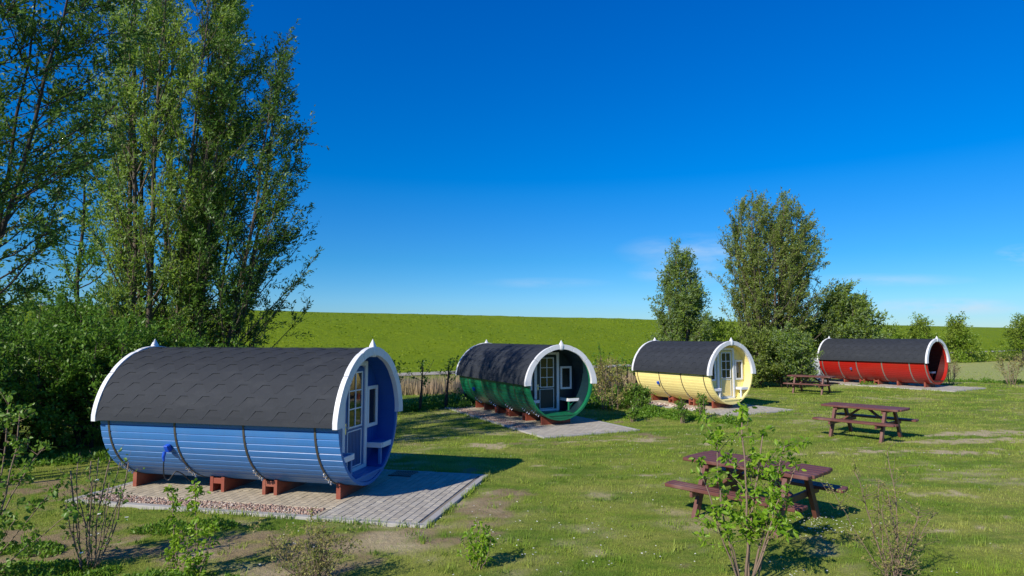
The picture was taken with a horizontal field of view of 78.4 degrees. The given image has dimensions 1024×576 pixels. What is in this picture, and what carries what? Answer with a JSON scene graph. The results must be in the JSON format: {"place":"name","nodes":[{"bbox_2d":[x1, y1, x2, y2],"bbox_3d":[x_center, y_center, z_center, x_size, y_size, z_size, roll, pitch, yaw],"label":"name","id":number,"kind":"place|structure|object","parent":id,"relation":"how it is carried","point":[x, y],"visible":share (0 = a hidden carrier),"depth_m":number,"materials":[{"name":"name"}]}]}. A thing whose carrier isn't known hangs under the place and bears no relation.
{"place":"outdoors","nodes":[
{"label":"outdoors","id":0,"kind":"place"},
{"bbox_2d":[79,471,400,515],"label":"pavement","id":1,"kind":"structure","parent":0,"point":[318,495],"depth_m":9.77,"materials":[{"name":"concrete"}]},
{"bbox_2d":[91,339,402,498],"bbox_3d":[-4.201,2.039,10.343,4.196,2.392,2.336,-1,-5,13],"label":"camping barrel","id":2,"kind":"object","parent":1,"relation":"on","point":[277,421],"visible":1,"depth_m":9.54,"materials":[{"name":"blue paint"}]},
{"bbox_2d":[345,367,364,467],"bbox_3d":[-2.490,2.074,9.948,0.099,1.600,0.660,-1,-5,13],"label":"door","id":3,"kind":"structure","parent":2,"relation":"in","point":[354,414],"depth_m":9.97,"materials":[{"name":"blue paint"}]},
{"bbox_2d":[367,385,377,427],"bbox_3d":[-2.368,1.990,10.615,0.040,0.680,0.390,-1,-5,13],"label":"window","id":4,"kind":"structure","parent":2,"relation":"in","point":[372,401],"depth_m":10.65,"materials":[{"name":"white paint"}]},
{"bbox_2d":[106,472,479,522],"bbox_3d":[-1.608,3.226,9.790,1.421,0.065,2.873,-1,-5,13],"label":"pavement","id":5,"kind":"structure","parent":0,"point":[416,497],"depth_m":9.46,"materials":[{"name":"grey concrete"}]},
{"bbox_2d":[85,493,324,514],"bbox_3d":[-4.540,3.158,9.170,3.840,0.058,0.381,-1,-5,13],"label":"gravel strip","id":6,"kind":"object","parent":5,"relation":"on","point":[239,506],"visible":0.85,"depth_m":9.09,"materials":[{"name":"grey gravel"}]},
{"bbox_2d":[388,470,417,476],"bbox_3d":[-1.929,3.292,11.145,0.420,0.014,0.380,-1,-5,13],"label":"drain grate","id":7,"kind":"object","parent":5,"relation":"on","point":[408,473],"visible":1,"depth_m":11.12,"materials":[{"name":"black metal"}]},
{"bbox_2d":[452,408,530,427],"bbox_3d":[-0.775,4.029,19.631,0.516,0.059,5.143,2,-5,-26],"label":"gravel strip","id":8,"kind":"object","parent":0,"point":[496,419],"visible":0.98,"depth_m":19.20,"materials":[{"name":"grey gravel"}]},
{"bbox_2d":[0,305,1023,575],"bbox_3d":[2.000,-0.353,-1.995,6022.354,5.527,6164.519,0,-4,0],"label":"ground","id":9,"kind":"structure","parent":0,"point":[402,343],"depth_m":10.40,"materials":[{"name":"green plant"}]},
{"bbox_2d":[0,356,41,458],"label":"hedge shrub","id":10,"kind":"object","parent":9,"relation":"on","point":[5,377],"visible":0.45,"depth_m":12.30,"materials":[{"name":"green plant"}]},
{"bbox_2d":[0,388,80,575],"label":"edge shrub","id":11,"kind":"object","parent":9,"relation":"on","point":[11,477],"visible":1,"depth_m":6.31,"materials":[{"name":"green plant"}]},
{"bbox_2d":[0,261,96,434],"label":"hedge shrub","id":12,"kind":"object","parent":9,"relation":"on","point":[61,296],"visible":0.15,"depth_m":16.32,"materials":[{"name":"green plant"}]},
{"bbox_2d":[0,291,114,455],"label":"hedge shrub","id":13,"kind":"object","parent":9,"relation":"on","point":[16,378],"visible":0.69,"depth_m":13.46,"materials":[{"name":"green plant"}]},
{"bbox_2d":[5,88,145,365],"bbox_3d":[-13.537,-1.039,19.384,4.220,10.140,4.130,0,-4,0],"label":"sparse tree","id":14,"kind":"object","parent":9,"relation":"on","point":[89,254],"visible":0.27,"depth_m":19.17,"materials":[{"name":"green plant"}]},
{"bbox_2d":[0,0,162,318],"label":"overhanging tree","id":15,"kind":"object","parent":9,"relation":"on","point":[37,168],"visible":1,"depth_m":10.85,"materials":[{"name":"green plant"}]},
{"bbox_2d":[20,289,172,434],"bbox_3d":[-10.988,1.912,16.797,4.044,3.913,3.542,0,-4,0],"label":"hedge shrub","id":16,"kind":"object","parent":9,"relation":"on","point":[78,307],"visible":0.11,"depth_m":16.17,"materials":[{"name":"green plant"}]},
{"bbox_2d":[11,290,184,454],"bbox_3d":[-9.367,1.848,14.540,3.569,3.759,3.626,4,-6,-42],"label":"hedge shrub","id":17,"kind":"object","parent":9,"relation":"on","point":[115,341],"visible":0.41,"depth_m":13.97,"materials":[{"name":"green plant"}]},
{"bbox_2d":[55,446,144,569],"bbox_3d":[-4.451,2.373,6.698,0.822,1.313,0.666,0,-4,0],"label":"pruned bush","id":18,"kind":"object","parent":9,"relation":"on","point":[88,550],"visible":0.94,"depth_m":6.71,"materials":[{"name":"green plant"}]},
{"bbox_2d":[0,514,242,575],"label":"weeds","id":19,"kind":"object","parent":9,"relation":"on","point":[56,567],"visible":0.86,"depth_m":6.74,"materials":[{"name":"green plant"}]},
{"bbox_2d":[100,314,222,371],"bbox_3d":[-8.359,2.250,15.354,3.116,3.229,3.447,0,-4,0],"label":"hedge shrub","id":20,"kind":"object","parent":9,"relation":"on","point":[190,342],"visible":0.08,"depth_m":15.31,"materials":[{"name":"green plant"}]},
{"bbox_2d":[71,0,272,345],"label":"willow tree","id":21,"kind":"object","parent":9,"relation":"on","point":[132,239],"visible":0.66,"depth_m":16.75,"materials":[{"name":"green plant"}]},
{"bbox_2d":[163,484,188,574],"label":"leafy sapling","id":22,"kind":"object","parent":9,"relation":"on","point":[175,541],"visible":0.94,"depth_m":6.47,"materials":[{"name":"green plant"}]},
{"bbox_2d":[178,478,221,575],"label":"leafy sapling","id":23,"kind":"object","parent":9,"relation":"on","point":[197,559],"visible":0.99,"depth_m":6.43,"materials":[{"name":"green plant"}]},
{"bbox_2d":[210,331,258,347],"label":"hedge shrub","id":24,"kind":"object","parent":9,"relation":"on","point":[233,343],"visible":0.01,"depth_m":16.90,"materials":[{"name":"green plant"}]},
{"bbox_2d":[152,19,328,347],"bbox_3d":[-7.547,-2.049,17.712,4.599,11.918,4.475,0,-4,0],"label":"willow tree","id":25,"kind":"object","parent":9,"relation":"on","point":[243,304],"visible":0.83,"depth_m":17.30,"materials":[{"name":"green plant"}]},
{"bbox_2d":[66,469,487,527],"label":"kerb","id":26,"kind":"structure","parent":9,"relation":"on","point":[437,515],"depth_m":8.80,"materials":[{"name":"concrete"}]},
{"bbox_2d":[247,506,369,575],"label":"thorny bush","id":27,"kind":"object","parent":9,"relation":"on","point":[317,563],"visible":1,"depth_m":6.21,"materials":[{"name":"green plant"}]},
{"bbox_2d":[392,356,410,382],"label":"young tree","id":28,"kind":"object","parent":9,"relation":"on","point":[398,369],"visible":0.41,"depth_m":20.76,"materials":[{"name":"green plant"}]},
{"bbox_2d":[407,359,433,410],"bbox_3d":[-3.068,3.321,21.503,0.914,1.856,0.600,-1,-5,13],"label":"young tree","id":29,"kind":"object","parent":9,"relation":"on","point":[421,387],"visible":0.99,"depth_m":21.39,"materials":[{"name":"green plant"}]},
{"bbox_2d":[434,356,458,406],"bbox_3d":[-2.295,3.349,22.278,0.625,1.916,1.181,-1,-5,17],"label":"young tree","id":30,"kind":"object","parent":9,"relation":"on","point":[447,385],"visible":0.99,"depth_m":22.29,"materials":[{"name":"green plant"}]},
{"bbox_2d":[457,521,497,568],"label":"glossy shrub","id":31,"kind":"object","parent":9,"relation":"on","point":[481,548],"visible":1,"depth_m":6.71,"materials":[{"name":"green plant"}]},
{"bbox_2d":[0,377,1023,468],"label":"weeds","id":32,"kind":"object","parent":9,"relation":"on","point":[67,458],"visible":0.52,"depth_m":12.45,"materials":[{"name":"green plant"}]},
{"bbox_2d":[398,382,629,412],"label":"undergrowth","id":33,"kind":"object","parent":9,"relation":"on","point":[436,401],"visible":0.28,"depth_m":22.18,"materials":[{"name":"green plant"}]},
{"bbox_2d":[444,406,639,438],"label":"kerb","id":34,"kind":"structure","parent":9,"relation":"on","point":[530,433],"depth_m":16.72,"materials":[{"name":"concrete"}]},
{"bbox_2d":[399,369,763,394],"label":"reeds","id":35,"kind":"object","parent":9,"relation":"on","point":[434,386],"visible":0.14,"depth_m":27.62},
{"bbox_2d":[592,342,613,400],"bbox_3d":[3.108,3.128,22.765,1.034,2.324,0.726,4,-6,-39],"label":"young tree","id":36,"kind":"object","parent":9,"relation":"on","point":[595,360],"visible":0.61,"depth_m":22.88,"materials":[{"name":"green plant"}]},
{"bbox_2d":[591,354,634,410],"bbox_3d":[3.214,3.223,21.434,1.602,1.954,1.468,1,-5,-12],"label":"bronze bush","id":37,"kind":"object","parent":9,"relation":"on","point":[602,379],"visible":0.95,"depth_m":21.30,"materials":[{"name":"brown plant"}]},
{"bbox_2d":[259,416,990,575],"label":"daisies","id":38,"kind":"object","parent":9,"relation":"on","point":[695,553],"visible":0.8,"depth_m":8.18,"materials":[{"name":"white plant"}]},
{"bbox_2d":[617,353,633,388],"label":"young tree","id":39,"kind":"object","parent":9,"relation":"on","point":[626,367],"visible":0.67,"depth_m":25.36,"materials":[{"name":"green plant"}]},
{"bbox_2d":[624,400,641,421],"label":"shrub","id":40,"kind":"object","parent":9,"relation":"on","point":[633,412],"visible":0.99,"depth_m":18.59,"materials":[{"name":"green plant"}]},
{"bbox_2d":[629,358,636,384],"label":"young tree","id":41,"kind":"object","parent":9,"relation":"on","point":[633,372],"visible":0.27,"depth_m":26.18,"materials":[{"name":"green plant"}]},
{"bbox_2d":[617,381,655,408],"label":"green bush","id":42,"kind":"object","parent":9,"relation":"on","point":[640,393],"visible":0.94,"depth_m":21.11,"materials":[{"name":"green plant"}]},
{"bbox_2d":[644,237,717,340],"bbox_3d":[8.066,1.145,30.005,3.571,7.347,3.676,-4,-6,43],"label":"conical tree","id":43,"kind":"object","parent":9,"relation":"on","point":[685,304],"visible":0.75,"depth_m":29.66,"materials":[{"name":"green plant"}]},
{"bbox_2d":[623,404,739,423],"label":"undergrowth","id":44,"kind":"object","parent":9,"relation":"on","point":[648,411],"visible":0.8,"depth_m":19.14,"materials":[{"name":"green plant"}]},
{"bbox_2d":[674,396,689,423],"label":"shrub","id":45,"kind":"object","parent":9,"relation":"on","point":[681,411],"visible":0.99,"depth_m":18.04,"materials":[{"name":"green plant"}]},
{"bbox_2d":[693,391,707,416],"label":"shrub","id":46,"kind":"object","parent":9,"relation":"on","point":[703,401],"visible":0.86,"depth_m":18.99,"materials":[{"name":"green plant"}]},
{"bbox_2d":[697,314,742,342],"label":"bush","id":47,"kind":"object","parent":9,"relation":"on","point":[726,331],"visible":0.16,"depth_m":30.28,"materials":[{"name":"green plant"}]},
{"bbox_2d":[649,404,791,416],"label":"kerb","id":48,"kind":"structure","parent":9,"relation":"on","point":[737,414],"depth_m":20.59,"materials":[{"name":"concrete"}]},
{"bbox_2d":[689,399,811,575],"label":"leafy shrub","id":49,"kind":"object","parent":9,"relation":"on","point":[775,474],"visible":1,"depth_m":6.29,"materials":[{"name":"green plant"}]},
{"bbox_2d":[665,450,847,538],"bbox_3d":[3.360,2.797,8.671,1.643,0.769,1.882,4,-6,-43],"label":"picnic table","id":50,"kind":"object","parent":9,"relation":"on","point":[801,478],"visible":0.69,"depth_m":8.54,"materials":[{"name":"brown wood"}]},
{"bbox_2d":[732,322,786,387],"bbox_3d":[11.546,3.130,30.269,3.048,3.400,3.189,0,-4,0],"label":"bush","id":51,"kind":"object","parent":9,"relation":"on","point":[765,347],"visible":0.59,"depth_m":29.60,"materials":[{"name":"green plant"}]},
{"bbox_2d":[704,186,845,376],"bbox_3d":[14.878,-0.387,35.996,7.232,11.321,6.793,0,-4,0],"label":"willow tree","id":52,"kind":"object","parent":9,"relation":"on","point":[793,264],"visible":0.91,"depth_m":35.10,"materials":[{"name":"green plant"}]},
{"bbox_2d":[757,327,813,382],"bbox_3d":[14.199,3.506,32.809,2.841,2.989,2.921,0,-4,0],"label":"bush","id":53,"kind":"object","parent":9,"relation":"on","point":[790,354],"visible":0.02,"depth_m":32.66,"materials":[{"name":"green plant"}]},
{"bbox_2d":[762,321,824,387],"bbox_3d":[13.284,3.333,30.169,3.109,3.568,3.002,0,-4,0],"label":"bush","id":54,"kind":"object","parent":9,"relation":"on","point":[792,345],"visible":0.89,"depth_m":29.64,"materials":[{"name":"green plant"}]},
{"bbox_2d":[795,313,823,370],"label":"bush","id":55,"kind":"object","parent":9,"relation":"on","point":[807,329],"visible":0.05,"depth_m":37.61,"materials":[{"name":"green plant"}]},
{"bbox_2d":[783,374,839,394],"bbox_3d":[12.950,4.179,27.160,1.882,0.769,1.643,-4,-6,41],"label":"picnic table","id":56,"kind":"object","parent":9,"relation":"on","point":[823,384],"visible":0.99,"depth_m":27.04,"materials":[{"name":"brown wood"}]},
{"bbox_2d":[806,278,895,351],"bbox_3d":[19.341,2.327,36.012,4.418,5.880,4.017,0,-4,0],"label":"round tree","id":57,"kind":"object","parent":9,"relation":"on","point":[853,316],"visible":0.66,"depth_m":35.53,"materials":[{"name":"green plant"}]},
{"bbox_2d":[812,402,918,442],"bbox_3d":[8.720,3.299,15.513,1.643,0.769,1.882,4,-6,-40],"label":"picnic table","id":58,"kind":"object","parent":9,"relation":"on","point":[848,419],"visible":1,"depth_m":15.38,"materials":[{"name":"brown wood"}]},
{"bbox_2d":[816,442,940,575],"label":"spindly bush","id":59,"kind":"object","parent":9,"relation":"on","point":[897,549],"visible":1,"depth_m":6.35,"materials":[{"name":"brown plant"}]},
{"bbox_2d":[875,328,894,338],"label":"bush","id":60,"kind":"object","parent":9,"relation":"on","point":[890,337],"visible":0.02,"depth_m":37.27,"materials":[{"name":"green plant"}]},
{"bbox_2d":[880,321,907,338],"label":"bush","id":61,"kind":"object","parent":9,"relation":"on","point":[897,334],"visible":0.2,"depth_m":59.56,"materials":[{"name":"green plant"}]},
{"bbox_2d":[811,379,985,391],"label":"kerb","id":62,"kind":"structure","parent":9,"relation":"on","point":[980,388],"depth_m":29.07,"materials":[{"name":"concrete"}]},
{"bbox_2d":[903,312,940,338],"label":"bush","id":63,"kind":"object","parent":9,"relation":"on","point":[919,329],"visible":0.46,"depth_m":59.65,"materials":[{"name":"green plant"}]},
{"bbox_2d":[945,356,962,384],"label":"twiggy shrub","id":64,"kind":"object","parent":9,"relation":"on","point":[957,368],"visible":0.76,"depth_m":31.23,"materials":[{"name":"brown plant"}]},
{"bbox_2d":[940,311,982,361],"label":"bush","id":65,"kind":"object","parent":9,"relation":"on","point":[966,342],"visible":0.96,"depth_m":60.34,"materials":[{"name":"green plant"}]},
{"bbox_2d":[948,346,1022,363],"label":"field edge hedge","id":66,"kind":"object","parent":9,"relation":"on","point":[984,356],"visible":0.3,"depth_m":61.06,"materials":[{"name":"green plant"}]},
{"bbox_2d":[992,353,1023,384],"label":"twiggy shrub","id":67,"kind":"object","parent":9,"relation":"on","point":[1021,363],"visible":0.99,"depth_m":31.41,"materials":[{"name":"brown plant"}]},
{"bbox_2d":[995,312,1023,361],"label":"bush","id":68,"kind":"object","parent":9,"relation":"on","point":[1018,337],"visible":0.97,"depth_m":61.88,"materials":[{"name":"green plant"}]},
{"bbox_2d":[0,0,1023,327],"label":"sky","id":69,"kind":"structure","parent":0,"point":[524,158],"materials":[{"name":"blue"}]},
{"bbox_2d":[10,306,1017,370],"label":"dyke grass","id":70,"kind":"structure","parent":0,"point":[495,331],"depth_m":68.93,"materials":[{"name":"green plant"}]},
{"bbox_2d":[451,406,597,426],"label":"pavement","id":71,"kind":"structure","parent":0,"point":[535,423],"depth_m":18.94,"materials":[{"name":"concrete"}]},
{"bbox_2d":[455,339,596,424],"bbox_3d":[0.239,2.858,20.143,2.336,2.392,5.442,2,-5,-26],"label":"camping barrel","id":72,"kind":"object","parent":71,"relation":"on","point":[547,384],"visible":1,"depth_m":18.64,"materials":[{"name":"green paint"}]},
{"bbox_2d":[537,355,555,408],"bbox_3d":[1.027,2.799,18.514,0.660,1.600,0.099,2,-5,-26],"label":"door","id":73,"kind":"structure","parent":72,"relation":"in","point":[546,367],"depth_m":18.52,"materials":[{"name":"green paint"}]},
{"bbox_2d":[560,366,571,388],"bbox_3d":[1.616,2.689,18.842,0.390,0.680,0.040,2,-5,-26],"label":"window","id":74,"kind":"structure","parent":72,"relation":"in","point":[565,371],"depth_m":18.85,"materials":[{"name":"white paint"}]},
{"bbox_2d":[519,422,632,435],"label":"pavement","id":75,"kind":"structure","parent":0,"point":[563,429],"depth_m":17.07,"materials":[{"name":"grey concrete"}]},
{"bbox_2d":[650,400,751,409],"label":"pavement","id":76,"kind":"structure","parent":0,"point":[708,407],"depth_m":22.08,"materials":[{"name":"concrete"}]},
{"bbox_2d":[632,338,755,407],"bbox_3d":[6.498,2.986,22.792,2.336,2.392,3.812,3,-5,-30],"label":"camping barrel","id":77,"kind":"object","parent":76,"relation":"on","point":[718,372],"visible":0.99,"depth_m":21.75,"materials":[{"name":"yellow paint"}]},
{"bbox_2d":[711,361,715,380],"bbox_3d":[6.708,2.788,21.116,0.390,0.680,0.040,3,-5,-30],"label":"window","id":78,"kind":"structure","parent":77,"relation":"in","point":[713,377],"depth_m":21.17,"materials":[{"name":"white paint"}]},
{"bbox_2d":[719,351,732,396],"bbox_3d":[7.302,2.947,21.413,0.660,1.600,0.099,3,-5,-30],"label":"door","id":79,"kind":"structure","parent":77,"relation":"in","point":[725,357],"depth_m":21.42,"materials":[{"name":"yellow paint"}]},
{"bbox_2d":[734,360,742,379],"bbox_3d":[7.865,2.840,21.790,0.390,0.680,0.040,3,-5,-30],"label":"window","id":80,"kind":"structure","parent":77,"relation":"in","point":[738,364],"depth_m":21.79,"materials":[{"name":"white paint"}]},
{"bbox_2d":[398,350,1012,375],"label":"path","id":81,"kind":"structure","parent":0,"point":[417,373],"depth_m":41.36,"materials":[{"name":"grey concrete"}]},
{"bbox_2d":[706,406,787,414],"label":"pavement","id":82,"kind":"structure","parent":0,"point":[751,410],"depth_m":20.60,"materials":[{"name":"grey concrete"}]},
{"bbox_2d":[820,380,942,388],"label":"pavement","id":83,"kind":"structure","parent":0,"point":[890,384],"depth_m":30.96,"materials":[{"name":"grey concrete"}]},
{"bbox_2d":[817,336,949,386],"bbox_3d":[18.458,3.599,31.473,2.336,2.392,5.332,3,-5,-33],"label":"camping barrel","id":84,"kind":"object","parent":83,"relation":"on","point":[902,361],"visible":0.99,"depth_m":30.43,"materials":[{"name":"red paint"}]},
{"bbox_2d":[916,386,977,390],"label":"pavement","id":85,"kind":"structure","parent":0,"point":[951,388],"depth_m":28.61,"materials":[{"name":"grey concrete"}]},
{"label":"pavement bed","id":86,"kind":"structure","parent":0,"visible":0},
{"bbox_2d":[638,400,705,409],"bbox_3d":[5.344,4.148,22.360,0.511,0.137,3.779,3,-5,-30],"label":"gravel strip","id":87,"kind":"object","parent":86,"relation":"on","point":[669,405],"visible":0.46,"depth_m":21.91,"materials":[{"name":"grey gravel"}]}
]}

